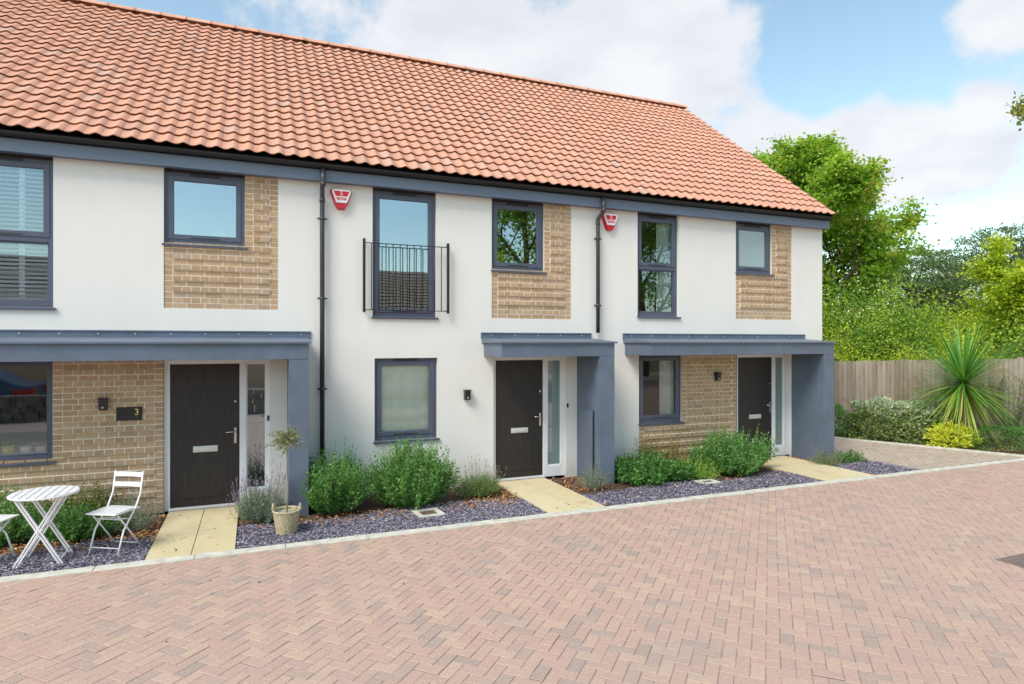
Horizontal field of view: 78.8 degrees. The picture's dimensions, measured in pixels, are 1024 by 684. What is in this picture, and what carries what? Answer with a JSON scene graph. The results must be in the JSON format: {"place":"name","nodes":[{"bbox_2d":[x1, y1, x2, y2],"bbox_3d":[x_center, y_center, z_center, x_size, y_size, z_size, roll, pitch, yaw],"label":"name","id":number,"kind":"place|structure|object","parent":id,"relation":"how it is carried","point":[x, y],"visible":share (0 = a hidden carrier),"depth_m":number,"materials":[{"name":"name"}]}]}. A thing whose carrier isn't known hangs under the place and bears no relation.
{"place":"outdoors","nodes":[
{"label":"outdoors","id":0,"kind":"place"},
{"bbox_2d":[0,461,1023,683],"bbox_3d":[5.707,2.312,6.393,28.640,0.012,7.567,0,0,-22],"label":"road","id":1,"kind":"structure","parent":0,"point":[767,594],"depth_m":5.52,"materials":[{"name":"brick"}]},
{"bbox_2d":[79,462,1008,679],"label":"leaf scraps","id":2,"kind":"object","parent":1,"relation":"on","point":[458,542],"visible":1,"depth_m":6.82,"materials":[{"name":"plant"}]},
{"bbox_2d":[995,553,1023,567],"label":"manhole cover","id":3,"kind":"object","parent":1,"relation":"on","point":[1017,560],"visible":1,"depth_m":6.57,"materials":[{"name":"metal"}]},
{"bbox_2d":[95,0,1023,347],"label":"sky","id":4,"kind":"structure","parent":0,"point":[925,87],"materials":[{"name":"blue"}]},
{"bbox_2d":[124,351,1010,516],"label":"ground","id":5,"kind":"structure","parent":0,"point":[549,477],"depth_m":10.99,"materials":[{"name":"brown soil"}]},
{"bbox_2d":[0,0,326,517],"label":"terraced house","id":6,"kind":"structure","parent":5,"relation":"on","point":[139,332],"depth_m":8.61,"materials":[{"name":"paint"}]},
{"bbox_2d":[0,439,17,453],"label":"potted plant","id":7,"kind":"object","parent":6,"relation":"on","point":[7,447],"visible":1,"depth_m":7.90,"materials":[{"name":"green plant"}]},
{"bbox_2d":[16,437,32,452],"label":"potted plant","id":8,"kind":"object","parent":6,"relation":"on","point":[25,447],"visible":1,"depth_m":7.98,"materials":[{"name":"white plant"}]},
{"bbox_2d":[0,156,54,309],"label":"window","id":9,"kind":"structure","parent":6,"relation":"in","point":[22,235],"depth_m":7.95,"materials":[{"name":"grey glass"}]},
{"bbox_2d":[0,362,54,466],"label":"window","id":10,"kind":"structure","parent":6,"relation":"in","point":[49,454],"depth_m":7.97,"materials":[{"name":"grey plastic"}]},
{"bbox_2d":[33,438,46,451],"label":"potted plant","id":11,"kind":"object","parent":6,"relation":"on","point":[41,444],"visible":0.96,"depth_m":8.04,"materials":[{"name":"white plant"}]},
{"bbox_2d":[162,171,246,249],"bbox_3d":[-4.260,-1.818,8.665,1.060,1.024,0.160,0,0,-22],"label":"window","id":12,"kind":"structure","parent":6,"relation":"in","point":[169,177],"depth_m":8.64,"materials":[{"name":"grey plastic"}]},
{"bbox_2d":[170,364,238,507],"bbox_3d":[-4.266,1.292,8.666,0.862,1.966,0.115,0,0,-22],"label":"door","id":13,"kind":"structure","parent":6,"relation":"in","point":[204,398],"depth_m":8.67,"materials":[{"name":"wood"}]},
{"bbox_2d":[0,456,883,571],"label":"bed soil","id":14,"kind":"structure","parent":5,"relation":"on","point":[367,505],"depth_m":9.08,"materials":[{"name":"brown soil"}]},
{"bbox_2d":[0,484,70,546],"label":"shrub","id":15,"kind":"object","parent":14,"relation":"on","point":[12,529],"visible":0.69,"depth_m":7.24,"materials":[{"name":"green plant"}]},
{"bbox_2d":[0,536,155,576],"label":"slate chippings","id":16,"kind":"object","parent":14,"relation":"on","point":[39,561],"visible":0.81,"depth_m":6.67,"materials":[{"name":"grey gravel"}]},
{"bbox_2d":[0,514,19,556],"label":"folding chair","id":17,"kind":"object","parent":16,"relation":"on","point":[5,517],"visible":1,"depth_m":6.66,"materials":[{"name":"white metal"}]},
{"bbox_2d":[7,485,79,569],"bbox_3d":[-4.954,1.952,6.599,0.628,0.725,0.628,0,0,-22],"label":"bistro table","id":18,"kind":"object","parent":16,"relation":"on","point":[32,495],"visible":1,"depth_m":6.49,"materials":[{"name":"white metal"}]},
{"bbox_2d":[85,470,143,554],"bbox_3d":[-4.401,1.892,6.917,0.370,0.847,0.438,0,0,9],"label":"folding chair","id":19,"kind":"object","parent":16,"relation":"on","point":[112,510],"visible":1,"depth_m":6.93,"materials":[{"name":"white metal"}]},
{"bbox_2d":[19,497,137,544],"bbox_3d":[-5.178,2.102,7.432,0.915,0.488,0.926,0,0,25],"label":"shrub","id":20,"kind":"object","parent":14,"relation":"on","point":[71,526],"visible":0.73,"depth_m":7.28,"materials":[{"name":"green plant"}]},
{"bbox_2d":[29,477,145,523],"bbox_3d":[-5.365,2.019,7.821,1.284,0.652,0.574,0,0,-13],"label":"shrub","id":21,"kind":"object","parent":14,"relation":"on","point":[94,503],"visible":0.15,"depth_m":7.81,"materials":[{"name":"green plant"}]},
{"bbox_2d":[102,485,164,532],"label":"lavender","id":22,"kind":"object","parent":14,"relation":"on","point":[135,523],"visible":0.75,"depth_m":7.72,"materials":[{"name":"green plant"}]},
{"bbox_2d":[145,506,238,559],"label":"path","id":23,"kind":"structure","parent":14,"relation":"on","point":[208,521],"depth_m":7.49,"materials":[{"name":"stone"}]},
{"bbox_2d":[225,460,291,523],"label":"lavender","id":24,"kind":"object","parent":14,"relation":"on","point":[257,510],"visible":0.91,"depth_m":8.01,"materials":[{"name":"green plant"}]},
{"bbox_2d":[300,437,373,514],"bbox_3d":[-2.428,1.823,8.599,1.019,1.050,1.123,0,0,-22],"label":"shrub","id":25,"kind":"object","parent":14,"relation":"on","point":[334,491],"visible":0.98,"depth_m":8.35,"materials":[{"name":"green plant"}]},
{"bbox_2d":[235,498,546,548],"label":"slate chippings","id":26,"kind":"object","parent":14,"relation":"on","point":[262,536],"visible":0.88,"depth_m":7.96,"materials":[{"name":"grey gravel"}]},
{"bbox_2d":[272,503,301,534],"bbox_3d":[-2.732,2.133,7.559,0.346,0.363,0.336,0,0,-22],"label":"wicker basket","id":27,"kind":"object","parent":26,"relation":"on","point":[285,522],"visible":0.98,"depth_m":7.46,"materials":[{"name":"beige wicker"}]},
{"bbox_2d":[264,425,308,511],"bbox_3d":[-2.722,1.544,7.541,0.547,1.133,0.485,0,0,-22],"label":"olive tree","id":28,"kind":"object","parent":27,"relation":"on","point":[287,438],"visible":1,"depth_m":7.55,"materials":[{"name":"green plant"}]},
{"bbox_2d":[411,508,444,517],"bbox_3d":[-1.130,2.322,8.394,0.360,0.056,0.360,0,0,-26],"label":"inspection cover","id":29,"kind":"object","parent":26,"relation":"on","point":[437,512],"visible":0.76,"depth_m":8.38,"materials":[{"name":"concrete"}]},
{"bbox_2d":[357,421,461,509],"bbox_3d":[-1.442,1.723,8.929,1.333,1.254,1.317,0,0,21],"label":"shrub","id":30,"kind":"object","parent":14,"relation":"on","point":[404,480],"visible":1,"depth_m":8.70,"materials":[{"name":"green plant"}]},
{"bbox_2d":[452,454,503,496],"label":"shrub","id":31,"kind":"object","parent":14,"relation":"on","point":[484,485],"visible":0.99,"depth_m":9.43,"materials":[{"name":"green plant"}]},
{"bbox_2d":[0,435,1018,569],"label":"fallen leaves","id":32,"kind":"object","parent":14,"relation":"on","point":[17,550],"visible":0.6,"depth_m":8.17,"materials":[{"name":"brown plant"}]},
{"bbox_2d":[498,478,603,512],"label":"path","id":33,"kind":"structure","parent":14,"relation":"on","point":[543,494],"depth_m":9.34,"materials":[{"name":"stone"}]},
{"bbox_2d":[574,454,611,489],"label":"shrub","id":34,"kind":"object","parent":14,"relation":"on","point":[592,484],"visible":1,"depth_m":9.87,"materials":[{"name":"green plant"}]},
{"bbox_2d":[596,446,706,486],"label":"shrub","id":35,"kind":"object","parent":14,"relation":"on","point":[634,473],"visible":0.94,"depth_m":10.29,"materials":[{"name":"green plant"}]},
{"bbox_2d":[624,422,696,465],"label":"shrub","id":36,"kind":"object","parent":14,"relation":"on","point":[672,450],"visible":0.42,"depth_m":11.12,"materials":[{"name":"green plant"}]},
{"bbox_2d":[582,470,824,505],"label":"slate chippings","id":37,"kind":"object","parent":14,"relation":"on","point":[669,490],"visible":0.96,"depth_m":9.81,"materials":[{"name":"grey gravel"}]},
{"bbox_2d":[694,479,720,483],"bbox_3d":[3.225,2.322,10.268,0.340,0.056,0.260,0,0,-19],"label":"inspection cover","id":38,"kind":"object","parent":37,"relation":"on","point":[704,480],"visible":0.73,"depth_m":10.24,"materials":[{"name":"concrete"}]},
{"bbox_2d":[681,453,728,479],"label":"shrub","id":39,"kind":"object","parent":14,"relation":"on","point":[705,473],"visible":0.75,"depth_m":10.57,"materials":[{"name":"green plant"}]},
{"bbox_2d":[687,424,777,476],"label":"shrub","id":40,"kind":"object","parent":14,"relation":"on","point":[737,457],"visible":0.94,"depth_m":10.86,"materials":[{"name":"green plant"}]},
{"bbox_2d":[761,456,871,480],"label":"path","id":41,"kind":"structure","parent":14,"relation":"on","point":[823,472],"depth_m":11.25,"materials":[{"name":"stone"}]},
{"bbox_2d":[808,442,846,465],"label":"shrub","id":42,"kind":"object","parent":14,"relation":"on","point":[825,461],"visible":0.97,"depth_m":11.72,"materials":[{"name":"green plant"}]},
{"bbox_2d":[834,448,867,462],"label":"shrub","id":43,"kind":"object","parent":14,"relation":"on","point":[854,456],"visible":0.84,"depth_m":12.09,"materials":[{"name":"green plant"}]},
{"bbox_2d":[832,460,921,474],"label":"slate chippings","id":44,"kind":"object","parent":14,"relation":"on","point":[875,467],"visible":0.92,"depth_m":11.43,"materials":[{"name":"grey gravel"}]},
{"bbox_2d":[302,37,617,494],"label":"terraced house","id":45,"kind":"structure","parent":5,"relation":"on","point":[457,219],"depth_m":10.24,"materials":[{"name":"paint"}]},
{"bbox_2d":[371,190,438,319],"bbox_3d":[-1.677,-1.343,9.732,1.050,1.974,0.160,0,0,-22],"label":"window","id":46,"kind":"structure","parent":45,"relation":"in","point":[377,195],"depth_m":9.72,"materials":[{"name":"grey plastic"}]},
{"bbox_2d":[373,358,439,443],"bbox_3d":[-1.656,0.902,9.746,1.040,1.304,0.171,0,0,-22],"label":"window","id":47,"kind":"structure","parent":45,"relation":"in","point":[405,388],"depth_m":9.79,"materials":[{"name":"grey glass"}]},
{"bbox_2d":[491,201,546,273],"bbox_3d":[0.098,-1.743,10.465,1.010,1.174,0.160,0,0,-22],"label":"window","id":48,"kind":"structure","parent":45,"relation":"in","point":[538,209],"depth_m":10.47,"materials":[{"name":"grey glass"}]},
{"bbox_2d":[496,360,541,478],"bbox_3d":[0.131,1.292,10.482,0.857,1.966,0.115,0,0,-22],"label":"door","id":49,"kind":"structure","parent":45,"relation":"in","point":[518,382],"depth_m":10.49,"materials":[{"name":"wood"}]},
{"bbox_2d":[0,458,1023,582],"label":"kerb","id":50,"kind":"structure","parent":5,"relation":"on","point":[13,578],"depth_m":7.68,"materials":[{"name":"concrete"}]},
{"bbox_2d":[497,72,836,468],"bbox_3d":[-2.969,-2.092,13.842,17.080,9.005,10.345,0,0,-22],"label":"terraced house","id":51,"kind":"structure","parent":5,"relation":"on","point":[708,239],"depth_m":12.17,"materials":[{"name":"paint"}]},
{"bbox_2d":[637,215,680,318],"bbox_3d":[2.740,-1.413,11.586,1.090,1.954,0.215,0,0,-22],"label":"window","id":52,"kind":"structure","parent":51,"relation":"in","point":[665,267],"depth_m":11.69,"materials":[{"name":"grey glass"}]},
{"bbox_2d":[638,355,684,425],"bbox_3d":[2.798,0.867,11.615,1.160,1.314,0.225,0,0,-22],"label":"window","id":53,"kind":"structure","parent":51,"relation":"in","point":[670,364],"depth_m":11.71,"materials":[{"name":"grey glass"}]},
{"bbox_2d":[738,357,771,452],"bbox_3d":[4.859,1.292,12.435,0.867,1.966,0.115,0,0,-22],"label":"door","id":54,"kind":"structure","parent":51,"relation":"in","point":[754,373],"depth_m":12.44,"materials":[{"name":"wood"}]},
{"bbox_2d":[736,224,774,275],"bbox_3d":[4.798,-1.828,12.406,0.980,1.004,0.160,0,0,-22],"label":"window","id":55,"kind":"structure","parent":51,"relation":"in","point":[752,241],"depth_m":12.43,"materials":[{"name":"clear glass"}]},
{"bbox_2d":[749,129,940,313],"bbox_3d":[11.227,-2.721,23.599,8.729,10.310,6.832,0,0,27],"label":"sycamore tree","id":56,"kind":"object","parent":5,"relation":"on","point":[824,170],"visible":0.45,"depth_m":22.22,"materials":[{"name":"green plant"}]},
{"bbox_2d":[839,249,1011,339],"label":"pine tree","id":57,"kind":"object","parent":5,"relation":"on","point":[927,282],"visible":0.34,"depth_m":40.89,"materials":[{"name":"green plant"}]},
{"bbox_2d":[840,293,1018,359],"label":"woods","id":58,"kind":"object","parent":5,"relation":"on","point":[964,333],"depth_m":45.83,"materials":[{"name":"green plant"}]},
{"bbox_2d":[859,237,1022,333],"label":"pine tree","id":59,"kind":"object","parent":5,"relation":"on","point":[959,256],"visible":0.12,"depth_m":43.46,"materials":[{"name":"green plant"}]},
{"bbox_2d":[936,232,1023,355],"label":"maple tree","id":60,"kind":"object","parent":5,"relation":"on","point":[1011,286],"visible":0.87,"depth_m":20.71,"materials":[{"name":"green plant"}]},
{"bbox_2d":[945,213,1023,318],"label":"pine tree","id":61,"kind":"object","parent":5,"relation":"on","point":[964,241],"visible":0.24,"depth_m":42.30,"materials":[{"name":"green plant"}]},
{"bbox_2d":[984,268,1023,355],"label":"bush","id":62,"kind":"object","parent":5,"relation":"on","point":[1013,311],"visible":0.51,"depth_m":19.33,"materials":[{"name":"green plant"}]},
{"bbox_2d":[1005,91,1023,130],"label":"oak tree","id":63,"kind":"object","parent":5,"relation":"on","point":[1018,111],"visible":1,"depth_m":11.99,"materials":[{"name":"green plant"}]},
{"bbox_2d":[834,439,1023,469],"bbox_3d":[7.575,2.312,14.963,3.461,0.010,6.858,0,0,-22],"label":"driveway","id":64,"kind":"structure","parent":0,"point":[915,455],"depth_m":12.68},
{"bbox_2d":[834,436,1023,456],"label":"drive edging","id":65,"kind":"object","parent":64,"relation":"on","point":[930,447],"visible":0.49,"depth_m":13.60,"materials":[{"name":"concrete"}]},
{"bbox_2d":[834,431,1023,454],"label":"planted bed","id":66,"kind":"object","parent":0,"point":[1020,452],"depth_m":14.25,"materials":[{"name":"soil"}]},
{"bbox_2d":[834,403,853,436],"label":"shrub","id":67,"kind":"object","parent":66,"relation":"on","point":[841,430],"visible":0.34,"depth_m":15.45,"materials":[{"name":"green plant"}]},
{"bbox_2d":[822,261,872,362],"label":"bush","id":68,"kind":"object","parent":66,"relation":"on","point":[828,296],"visible":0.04,"depth_m":21.37,"materials":[{"name":"green plant"}]},
{"bbox_2d":[822,313,896,363],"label":"bush","id":69,"kind":"object","parent":66,"relation":"on","point":[843,352],"visible":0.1,"depth_m":18.22,"materials":[{"name":"green plant"}]},
{"bbox_2d":[822,268,950,362],"bbox_3d":[12.110,-0.134,21.465,4.726,5.124,5.374,0,0,32],"label":"bush","id":70,"kind":"object","parent":66,"relation":"on","point":[916,309],"visible":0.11,"depth_m":20.77,"materials":[{"name":"green plant"}]},
{"bbox_2d":[844,395,951,444],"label":"hedge","id":71,"kind":"object","parent":66,"relation":"on","point":[859,415],"visible":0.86,"depth_m":14.64,"materials":[{"name":"green plant"}]},
{"bbox_2d":[822,265,980,363],"bbox_3d":[11.676,0.003,19.690,5.104,4.852,5.038,0,0,21],"label":"bush","id":72,"kind":"object","parent":66,"relation":"on","point":[890,322],"visible":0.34,"depth_m":19.07,"materials":[{"name":"green plant"}]},
{"bbox_2d":[853,318,1003,365],"bbox_3d":[11.688,0.873,17.561,4.242,3.115,3.894,0,0,-2],"label":"bush","id":73,"kind":"object","parent":66,"relation":"on","point":[906,355],"visible":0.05,"depth_m":17.33,"materials":[{"name":"green plant"}]},
{"bbox_2d":[834,357,1023,439],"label":"board fence","id":74,"kind":"object","parent":66,"relation":"on","point":[862,380],"visible":0.27,"depth_m":15.88,"materials":[{"name":"brown wood"}]},
{"bbox_2d":[886,284,1018,363],"bbox_3d":[14.578,0.231,21.290,4.544,4.402,5.108,0,0,35],"label":"bush","id":75,"kind":"object","parent":66,"relation":"on","point":[941,324],"visible":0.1,"depth_m":20.54,"materials":[{"name":"green plant"}]},
{"bbox_2d":[922,420,982,448],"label":"shrub","id":76,"kind":"object","parent":66,"relation":"on","point":[938,438],"visible":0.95,"depth_m":13.70,"materials":[{"name":"yellow plant"}]},
{"bbox_2d":[887,305,1023,447],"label":"cabbage palm","id":77,"kind":"object","parent":66,"relation":"on","point":[962,396],"visible":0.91,"depth_m":14.07,"materials":[{"name":"green plant"}]},
{"bbox_2d":[958,301,1023,365],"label":"bush","id":78,"kind":"object","parent":66,"relation":"on","point":[1006,342],"visible":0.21,"depth_m":17.61,"materials":[{"name":"green plant"}]},
{"bbox_2d":[968,424,1023,451],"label":"shrub","id":79,"kind":"object","parent":66,"relation":"on","point":[991,427],"visible":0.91,"depth_m":13.53,"materials":[{"name":"green plant"}]}
]}

